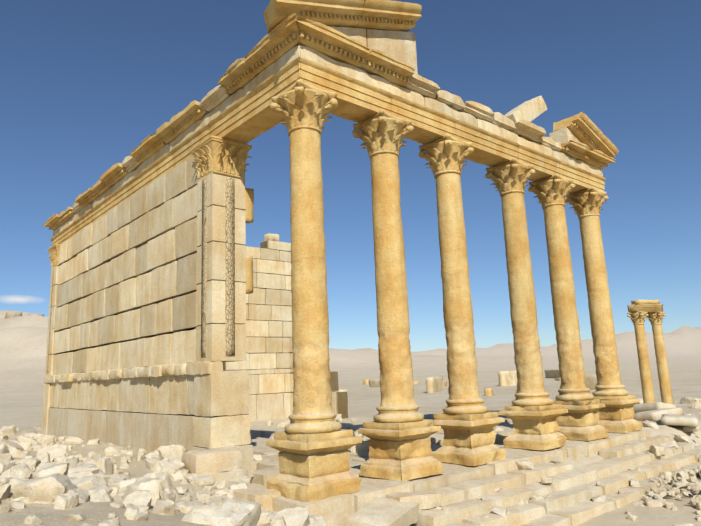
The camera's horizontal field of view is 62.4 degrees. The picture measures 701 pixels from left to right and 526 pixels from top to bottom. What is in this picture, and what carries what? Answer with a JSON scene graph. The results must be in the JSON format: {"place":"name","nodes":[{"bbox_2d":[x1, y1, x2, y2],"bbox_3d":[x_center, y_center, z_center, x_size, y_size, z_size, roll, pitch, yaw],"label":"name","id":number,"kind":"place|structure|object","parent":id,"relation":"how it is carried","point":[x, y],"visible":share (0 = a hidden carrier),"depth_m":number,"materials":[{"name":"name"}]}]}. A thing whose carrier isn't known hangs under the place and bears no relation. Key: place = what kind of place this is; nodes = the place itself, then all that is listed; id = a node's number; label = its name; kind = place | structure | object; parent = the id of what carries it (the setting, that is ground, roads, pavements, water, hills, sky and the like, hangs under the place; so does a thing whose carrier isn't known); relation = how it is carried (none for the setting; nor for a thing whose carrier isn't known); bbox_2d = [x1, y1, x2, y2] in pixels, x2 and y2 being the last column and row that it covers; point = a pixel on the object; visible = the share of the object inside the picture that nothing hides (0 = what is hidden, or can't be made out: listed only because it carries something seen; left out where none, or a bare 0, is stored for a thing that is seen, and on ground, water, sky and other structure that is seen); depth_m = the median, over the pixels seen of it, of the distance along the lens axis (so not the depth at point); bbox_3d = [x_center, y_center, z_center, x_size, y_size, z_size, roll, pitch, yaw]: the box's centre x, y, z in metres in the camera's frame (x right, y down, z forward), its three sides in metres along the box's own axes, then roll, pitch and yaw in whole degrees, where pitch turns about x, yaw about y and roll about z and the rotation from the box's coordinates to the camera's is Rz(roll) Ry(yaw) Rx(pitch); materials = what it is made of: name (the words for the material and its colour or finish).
{"place":"outdoors","nodes":[
{"label":"outdoors","id":0,"kind":"place"},
{"bbox_2d":[0,310,700,525],"bbox_3d":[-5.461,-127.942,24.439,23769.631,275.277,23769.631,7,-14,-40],"label":"ground","id":1,"kind":"structure","parent":0,"point":[23,345],"depth_m":85.81,"materials":[{"name":"sand"}]},
{"bbox_2d":[0,445,7,452],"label":"rubble","id":2,"kind":"object","parent":1,"relation":"on","point":[3,448],"visible":0.47,"depth_m":11.46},
{"bbox_2d":[0,505,10,512],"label":"rubble","id":3,"kind":"object","parent":1,"relation":"on","point":[5,509],"visible":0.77,"depth_m":6.09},
{"bbox_2d":[0,483,10,500],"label":"rubble","id":4,"kind":"object","parent":1,"relation":"on","point":[5,489],"visible":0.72,"depth_m":6.73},
{"bbox_2d":[0,453,10,461],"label":"rubble","id":5,"kind":"object","parent":1,"relation":"on","point":[4,456],"visible":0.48,"depth_m":10.81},
{"bbox_2d":[0,477,13,483],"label":"rubble","id":6,"kind":"object","parent":1,"relation":"on","point":[5,480],"visible":0.33,"depth_m":7.70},
{"bbox_2d":[0,461,14,472],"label":"rubble","id":7,"kind":"object","parent":1,"relation":"on","point":[5,465],"visible":0.58,"depth_m":9.78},
{"bbox_2d":[0,425,16,434],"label":"rubble","id":8,"kind":"object","parent":1,"relation":"on","point":[7,430],"visible":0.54,"depth_m":26.61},
{"bbox_2d":[0,439,23,449],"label":"rubble","id":9,"kind":"object","parent":1,"relation":"on","point":[9,443],"visible":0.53,"depth_m":14.64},
{"bbox_2d":[0,465,32,478],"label":"rubble","id":10,"kind":"object","parent":1,"relation":"on","point":[17,472],"visible":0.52,"depth_m":8.32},
{"bbox_2d":[8,446,26,457],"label":"rubble","id":11,"kind":"object","parent":1,"relation":"on","point":[15,452],"visible":0.5,"depth_m":12.70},
{"bbox_2d":[11,501,24,508],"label":"rubble","id":12,"kind":"object","parent":1,"relation":"on","point":[17,504],"visible":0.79,"depth_m":6.30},
{"bbox_2d":[9,478,29,488],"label":"rubble","id":13,"kind":"object","parent":1,"relation":"on","point":[13,482],"visible":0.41,"depth_m":7.40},
{"bbox_2d":[4,312,43,318],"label":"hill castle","id":14,"kind":"structure","parent":1,"relation":"on","point":[11,314],"depth_m":758.39,"materials":[{"name":"stone"}]},
{"bbox_2d":[19,441,32,450],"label":"rubble","id":15,"kind":"object","parent":1,"relation":"on","point":[26,445],"visible":0.38,"depth_m":16.21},
{"bbox_2d":[16,435,40,443],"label":"rubble","id":16,"kind":"object","parent":1,"relation":"on","point":[20,438],"visible":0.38,"depth_m":18.27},
{"bbox_2d":[20,458,40,470],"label":"rubble","id":17,"kind":"object","parent":1,"relation":"on","point":[33,463],"visible":0.37,"depth_m":10.43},
{"bbox_2d":[23,514,41,523],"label":"rubble","id":18,"kind":"object","parent":1,"relation":"on","point":[32,519],"visible":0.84,"depth_m":5.24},
{"bbox_2d":[10,497,54,503],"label":"rubble","id":19,"kind":"object","parent":1,"relation":"on","point":[25,499],"visible":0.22,"depth_m":6.59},
{"bbox_2d":[32,444,46,451],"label":"rubble","id":20,"kind":"object","parent":1,"relation":"on","point":[37,447],"visible":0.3,"depth_m":17.05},
{"bbox_2d":[11,473,76,503],"bbox_3d":[-3.558,2.725,6.801,0.759,0.453,0.515,-3,-11,-31],"label":"rubble","id":21,"kind":"object","parent":1,"relation":"on","point":[49,488],"visible":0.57,"depth_m":6.62,"materials":[{"name":"stone"}]},
{"bbox_2d":[37,452,50,462],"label":"rubble","id":22,"kind":"object","parent":1,"relation":"on","point":[42,455],"visible":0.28,"depth_m":12.37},
{"bbox_2d":[37,435,54,443],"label":"rubble","id":23,"kind":"object","parent":1,"relation":"on","point":[43,439],"visible":0.49,"depth_m":21.23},
{"bbox_2d":[36,462,55,470],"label":"rubble","id":24,"kind":"object","parent":1,"relation":"on","point":[40,466],"visible":0.21,"depth_m":10.53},
{"bbox_2d":[31,462,68,478],"bbox_3d":[-4.387,3.174,8.480,0.899,0.390,0.512,-26,-13,41],"label":"rubble","id":25,"kind":"object","parent":1,"relation":"on","point":[62,468],"visible":0.34,"depth_m":8.26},
{"bbox_2d":[36,444,66,460],"bbox_3d":[-7.378,4.788,14.279,0.684,0.566,0.570,1,-14,-31],"label":"rubble","id":26,"kind":"object","parent":1,"relation":"on","point":[56,450],"visible":0.45,"depth_m":14.29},
{"bbox_2d":[54,493,78,508],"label":"rubble","id":27,"kind":"object","parent":1,"relation":"on","point":[65,501],"visible":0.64,"depth_m":6.34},
{"bbox_2d":[57,458,78,467],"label":"rubble","id":28,"kind":"object","parent":1,"relation":"on","point":[72,462],"visible":0.34,"depth_m":11.96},
{"bbox_2d":[65,436,83,443],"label":"rubble","id":29,"kind":"object","parent":1,"relation":"on","point":[71,440],"visible":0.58,"depth_m":20.91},
{"bbox_2d":[67,513,86,521],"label":"rubble","id":30,"kind":"object","parent":1,"relation":"on","point":[76,517],"visible":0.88,"depth_m":5.50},
{"bbox_2d":[67,489,88,502],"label":"rubble","id":31,"kind":"object","parent":1,"relation":"on","point":[83,496],"visible":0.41,"depth_m":6.79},
{"bbox_2d":[68,471,92,477],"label":"rubble","id":32,"kind":"object","parent":1,"relation":"on","point":[82,474],"visible":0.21,"depth_m":9.56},
{"bbox_2d":[67,464,99,475],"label":"rubble","id":33,"kind":"object","parent":1,"relation":"on","point":[93,468],"visible":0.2,"depth_m":10.11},
{"bbox_2d":[71,473,105,489],"bbox_3d":[-3.498,3.010,7.662,0.548,0.404,0.271,-1,-18,-13],"label":"rubble","id":34,"kind":"object","parent":1,"relation":"on","point":[85,482],"visible":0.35,"depth_m":7.67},
{"bbox_2d":[82,459,95,465],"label":"rubble","id":35,"kind":"object","parent":1,"relation":"on","point":[91,461],"visible":0.2,"depth_m":13.30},
{"bbox_2d":[87,439,99,444],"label":"rubble","id":36,"kind":"object","parent":1,"relation":"on","point":[93,441],"visible":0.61,"depth_m":20.16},
{"bbox_2d":[86,453,101,459],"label":"rubble","id":37,"kind":"object","parent":1,"relation":"on","point":[95,456],"visible":0.27,"depth_m":15.37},
{"bbox_2d":[88,488,112,501],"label":"rubble","id":38,"kind":"object","parent":1,"relation":"on","point":[99,495],"visible":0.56,"depth_m":7.00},
{"bbox_2d":[87,485,113,493],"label":"rubble","id":39,"kind":"object","parent":1,"relation":"on","point":[109,490],"visible":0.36,"depth_m":7.43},
{"bbox_2d":[95,457,112,473],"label":"rubble","id":40,"kind":"object","parent":1,"relation":"on","point":[105,464],"visible":0.59,"depth_m":13.27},
{"bbox_2d":[98,517,119,525],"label":"rubble","id":41,"kind":"object","parent":1,"relation":"on","point":[113,522],"visible":1,"depth_m":5.23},
{"bbox_2d":[104,445,123,455],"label":"rubble","id":42,"kind":"object","parent":1,"relation":"on","point":[111,450],"visible":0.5,"depth_m":17.18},
{"bbox_2d":[109,486,119,497],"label":"rubble","id":43,"kind":"object","parent":1,"relation":"on","point":[115,491],"visible":0.23,"depth_m":7.47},
{"bbox_2d":[108,477,125,481],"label":"rubble","id":44,"kind":"object","parent":1,"relation":"on","point":[116,479],"visible":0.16,"depth_m":11.39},
{"bbox_2d":[110,502,124,507],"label":"rubble","id":45,"kind":"object","parent":1,"relation":"on","point":[116,504],"visible":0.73,"depth_m":6.52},
{"bbox_2d":[106,474,128,479],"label":"rubble","id":46,"kind":"object","parent":1,"relation":"on","point":[118,476],"visible":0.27,"depth_m":11.99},
{"bbox_2d":[113,495,122,501],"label":"rubble","id":47,"kind":"object","parent":1,"relation":"on","point":[117,498],"visible":0.51,"depth_m":7.16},
{"bbox_2d":[108,478,136,492],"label":"rubble","id":48,"kind":"object","parent":1,"relation":"on","point":[122,483],"visible":0.19,"depth_m":9.91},
{"bbox_2d":[118,461,128,468],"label":"rubble","id":49,"kind":"object","parent":1,"relation":"on","point":[122,465],"visible":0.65,"depth_m":14.71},
{"bbox_2d":[124,503,138,519],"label":"rubble","id":50,"kind":"object","parent":1,"relation":"on","point":[131,512],"visible":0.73,"depth_m":5.75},
{"bbox_2d":[123,490,151,507],"bbox_3d":[-2.488,2.822,6.760,0.295,0.290,0.366,9,-2,-2],"label":"rubble","id":51,"kind":"object","parent":1,"relation":"on","point":[140,497],"visible":0.48,"depth_m":6.74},
{"bbox_2d":[134,512,148,520],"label":"rubble","id":52,"kind":"object","parent":1,"relation":"on","point":[142,516],"visible":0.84,"depth_m":5.69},
{"bbox_2d":[124,478,161,506],"bbox_3d":[-2.632,2.997,7.371,0.601,0.456,0.352,-21,-14,27],"label":"rubble","id":53,"kind":"object","parent":1,"relation":"on","point":[152,486],"visible":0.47,"depth_m":7.27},
{"bbox_2d":[138,505,148,513],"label":"rubble","id":54,"kind":"object","parent":1,"relation":"on","point":[143,508],"visible":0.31,"depth_m":6.24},
{"bbox_2d":[41,135,252,477],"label":"side wall","id":55,"kind":"structure","parent":1,"relation":"on","point":[129,366],"depth_m":18.76,"materials":[{"name":"stone"}]},
{"bbox_2d":[47,177,234,373],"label":"carved bands","id":56,"kind":"object","parent":55,"relation":"attached to","point":[230,265],"visible":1,"depth_m":16.35,"materials":[{"name":"stone"}]},
{"bbox_2d":[243,188,253,293],"bbox_3d":[-3.039,-0.668,17.052,0.352,3.183,0.232,7,-14,-40],"label":"door jamb","id":57,"kind":"object","parent":55,"relation":"attached to","point":[249,204],"visible":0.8,"depth_m":17.05,"materials":[{"name":"stone"}]},
{"bbox_2d":[43,0,618,245],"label":"entablature","id":58,"kind":"structure","parent":55,"relation":"on","point":[359,57],"depth_m":16.65,"materials":[{"name":"stone"}]},
{"bbox_2d":[144,450,158,458],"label":"rubble","id":59,"kind":"object","parent":1,"relation":"on","point":[151,453],"visible":0.27,"depth_m":15.83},
{"bbox_2d":[136,473,168,499],"bbox_3d":[-3.438,3.905,9.667,0.515,0.681,0.644,-21,-7,29],"label":"rubble","id":60,"kind":"object","parent":1,"relation":"on","point":[162,492],"visible":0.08,"depth_m":9.69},
{"bbox_2d":[145,457,160,469],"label":"rubble","id":61,"kind":"object","parent":1,"relation":"on","point":[151,463],"visible":0.43,"depth_m":14.71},
{"bbox_2d":[152,500,175,514],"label":"rubble","id":62,"kind":"object","parent":1,"relation":"on","point":[163,507],"visible":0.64,"depth_m":6.40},
{"bbox_2d":[156,472,172,487],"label":"rubble","id":63,"kind":"object","parent":1,"relation":"on","point":[165,479],"visible":0.29,"depth_m":12.42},
{"bbox_2d":[151,460,184,476],"bbox_3d":[-4.476,5.093,14.027,0.817,0.573,0.754,8,1,9],"label":"rubble","id":64,"kind":"object","parent":1,"relation":"on","point":[174,466],"visible":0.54,"depth_m":13.93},
{"bbox_2d":[164,491,175,501],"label":"rubble","id":65,"kind":"object","parent":1,"relation":"on","point":[171,496],"visible":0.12,"depth_m":10.82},
{"bbox_2d":[164,487,179,500],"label":"rubble","id":66,"kind":"object","parent":1,"relation":"on","point":[172,490],"visible":0.26,"depth_m":11.49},
{"bbox_2d":[157,445,187,460],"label":"rubble","id":67,"kind":"object","parent":1,"relation":"on","point":[173,452],"visible":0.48,"depth_m":15.50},
{"bbox_2d":[169,471,184,480],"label":"rubble","id":68,"kind":"object","parent":1,"relation":"on","point":[176,476],"visible":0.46,"depth_m":13.63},
{"bbox_2d":[180,494,191,500],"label":"rubble","id":69,"kind":"object","parent":1,"relation":"on","point":[188,497],"visible":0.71,"depth_m":11.74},
{"bbox_2d":[180,503,194,512],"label":"rubble","id":70,"kind":"object","parent":1,"relation":"on","point":[187,508],"visible":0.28,"depth_m":7.64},
{"bbox_2d":[175,500,204,509],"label":"rubble","id":71,"kind":"object","parent":1,"relation":"on","point":[185,503],"visible":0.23,"depth_m":8.15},
{"bbox_2d":[185,473,197,483],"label":"rubble","id":72,"kind":"object","parent":1,"relation":"on","point":[190,477],"visible":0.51,"depth_m":13.43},
{"bbox_2d":[181,504,222,524],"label":"rubble","id":73,"kind":"object","parent":1,"relation":"on","point":[200,514],"visible":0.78,"depth_m":6.04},
{"bbox_2d":[191,475,215,487],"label":"rubble","id":74,"kind":"object","parent":1,"relation":"on","point":[201,481],"visible":0.75,"depth_m":13.21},
{"bbox_2d":[197,492,211,500],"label":"rubble","id":75,"kind":"object","parent":1,"relation":"on","point":[205,496],"visible":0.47,"depth_m":12.04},
{"bbox_2d":[203,485,215,492],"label":"rubble","id":76,"kind":"object","parent":1,"relation":"on","point":[210,488],"visible":0.62,"depth_m":12.90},
{"bbox_2d":[205,496,228,504],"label":"rubble","id":77,"kind":"object","parent":1,"relation":"on","point":[219,500],"visible":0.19,"depth_m":10.42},
{"bbox_2d":[212,480,225,489],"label":"rubble","id":78,"kind":"object","parent":1,"relation":"on","point":[219,484],"visible":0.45,"depth_m":13.16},
{"bbox_2d":[214,489,235,498],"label":"rubble","id":79,"kind":"object","parent":1,"relation":"on","point":[230,493],"visible":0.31,"depth_m":12.40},
{"bbox_2d":[212,498,261,525],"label":"rubble","id":80,"kind":"object","parent":1,"relation":"on","point":[237,512],"visible":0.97,"depth_m":6.17,"materials":[{"name":"stone"}]},
{"bbox_2d":[228,482,246,489],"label":"rubble","id":81,"kind":"object","parent":1,"relation":"on","point":[238,485],"visible":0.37,"depth_m":12.86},
{"bbox_2d":[237,476,250,482],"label":"rubble","id":82,"kind":"object","parent":1,"relation":"on","point":[246,479],"visible":0.49,"depth_m":13.98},
{"bbox_2d":[256,509,269,525],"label":"rubble","id":83,"kind":"object","parent":1,"relation":"on","point":[264,519],"visible":0.21,"depth_m":7.83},
{"bbox_2d":[269,512,277,525],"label":"rubble","id":84,"kind":"object","parent":1,"relation":"on","point":[272,515],"visible":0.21,"depth_m":8.72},
{"bbox_2d":[271,516,286,525],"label":"rubble","id":85,"kind":"object","parent":1,"relation":"on","point":[280,521],"visible":0.99,"depth_m":8.16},
{"bbox_2d":[222,233,347,420],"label":"rear wall","id":86,"kind":"structure","parent":1,"relation":"on","point":[269,350],"depth_m":36.75,"materials":[{"name":"stone"}]},
{"bbox_2d":[270,507,309,525],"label":"rubble","id":87,"kind":"object","parent":1,"relation":"on","point":[295,516],"visible":0.92,"depth_m":8.42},
{"bbox_2d":[308,515,325,525],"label":"rubble","id":88,"kind":"object","parent":1,"relation":"on","point":[316,520],"visible":0.57,"depth_m":8.66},
{"bbox_2d":[182,417,700,525],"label":"stepped platform","id":89,"kind":"structure","parent":1,"relation":"on","point":[459,491],"depth_m":14.31,"materials":[{"name":"stone"}]},
{"bbox_2d":[253,454,261,459],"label":"rubble","id":90,"kind":"object","parent":89,"relation":"on","point":[257,456],"visible":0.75,"depth_m":17.97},
{"bbox_2d":[276,420,289,426],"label":"rubble","id":91,"kind":"object","parent":89,"relation":"on","point":[283,423],"visible":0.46,"depth_m":29.83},
{"bbox_2d":[350,440,368,452],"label":"rubble","id":92,"kind":"object","parent":89,"relation":"on","point":[363,446],"visible":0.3,"depth_m":18.65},
{"bbox_2d":[266,395,641,501],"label":"column pedestals","id":93,"kind":"object","parent":89,"relation":"on","point":[313,467],"depth_m":14.40,"materials":[{"name":"stone"}]},
{"bbox_2d":[270,79,628,433],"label":"portico columns","id":94,"kind":"structure","parent":93,"relation":"on","point":[305,110],"depth_m":16.19,"materials":[{"name":"stone"}]},
{"bbox_2d":[491,507,507,516],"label":"rubble","id":95,"kind":"object","parent":89,"relation":"on","point":[501,511],"visible":0.9,"depth_m":12.83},
{"bbox_2d":[495,433,504,442],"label":"rubble","id":96,"kind":"object","parent":89,"relation":"on","point":[499,438],"visible":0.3,"depth_m":19.86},
{"bbox_2d":[515,460,533,469],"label":"rubble","id":97,"kind":"object","parent":89,"relation":"on","point":[524,464],"visible":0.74,"depth_m":15.80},
{"bbox_2d":[530,494,543,500],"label":"rubble","id":98,"kind":"object","parent":89,"relation":"on","point":[535,497],"visible":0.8,"depth_m":14.04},
{"bbox_2d":[541,478,552,483],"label":"rubble","id":99,"kind":"object","parent":89,"relation":"on","point":[545,480],"visible":1,"depth_m":15.07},
{"bbox_2d":[552,457,561,462],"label":"rubble","id":100,"kind":"object","parent":89,"relation":"on","point":[556,459],"visible":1,"depth_m":16.87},
{"bbox_2d":[591,495,606,502],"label":"rubble","id":101,"kind":"object","parent":89,"relation":"on","point":[601,498],"visible":0.88,"depth_m":14.65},
{"bbox_2d":[630,479,639,486],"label":"rubble","id":102,"kind":"object","parent":89,"relation":"on","point":[634,482],"visible":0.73,"depth_m":16.22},
{"bbox_2d":[649,445,664,456],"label":"rubble","id":103,"kind":"object","parent":89,"relation":"on","point":[657,451],"visible":0.89,"depth_m":19.08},
{"bbox_2d":[659,471,673,480],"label":"rubble","id":104,"kind":"object","parent":89,"relation":"on","point":[666,473],"visible":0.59,"depth_m":17.33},
{"bbox_2d":[659,441,678,447],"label":"rubble","id":105,"kind":"object","parent":89,"relation":"on","point":[671,444],"visible":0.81,"depth_m":20.26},
{"bbox_2d":[332,369,621,395],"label":"stone blocks","id":106,"kind":"structure","parent":1,"relation":"on","point":[434,384],"depth_m":82.59,"materials":[{"name":"stone"}]},
{"bbox_2d":[627,513,637,520],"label":"rubble","id":107,"kind":"object","parent":1,"relation":"on","point":[631,517],"visible":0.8,"depth_m":13.67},
{"bbox_2d":[627,300,672,403],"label":"columns","id":108,"kind":"structure","parent":1,"relation":"on","point":[639,311],"depth_m":32.74,"materials":[{"name":"stone"}]},
{"bbox_2d":[642,422,658,428],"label":"rubble","id":109,"kind":"object","parent":1,"relation":"on","point":[650,424],"visible":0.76,"depth_m":22.79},
{"bbox_2d":[644,499,662,506],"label":"rubble","id":110,"kind":"object","parent":1,"relation":"on","point":[652,503],"visible":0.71,"depth_m":14.72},
{"bbox_2d":[633,402,700,447],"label":"fallen column drums","id":111,"kind":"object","parent":1,"relation":"on","point":[667,414],"depth_m":25.95,"materials":[{"name":"stone"}]},
{"bbox_2d":[668,487,679,493],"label":"rubble","id":112,"kind":"object","parent":1,"relation":"on","point":[676,490],"visible":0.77,"depth_m":15.40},
{"bbox_2d":[673,482,685,487],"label":"rubble","id":113,"kind":"object","parent":112,"relation":"on","point":[679,484],"visible":1,"depth_m":15.47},
{"bbox_2d":[676,471,685,477],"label":"rubble","id":114,"kind":"object","parent":1,"relation":"on","point":[681,474],"visible":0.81,"depth_m":16.49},
{"bbox_2d":[674,435,688,442],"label":"rubble","id":115,"kind":"object","parent":1,"relation":"on","point":[680,438],"visible":0.92,"depth_m":21.87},
{"bbox_2d":[672,523,693,525],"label":"rubble","id":116,"kind":"object","parent":1,"relation":"on","point":[684,524],"visible":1,"depth_m":12.89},
{"bbox_2d":[680,397,699,403],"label":"rubble","id":117,"kind":"object","parent":1,"relation":"on","point":[686,400],"visible":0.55,"depth_m":34.48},
{"bbox_2d":[691,401,700,407],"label":"rubble","id":118,"kind":"object","parent":1,"relation":"on","point":[695,404],"visible":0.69,"depth_m":32.17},
{"bbox_2d":[0,0,700,351],"label":"sky","id":119,"kind":"structure","parent":0,"point":[83,83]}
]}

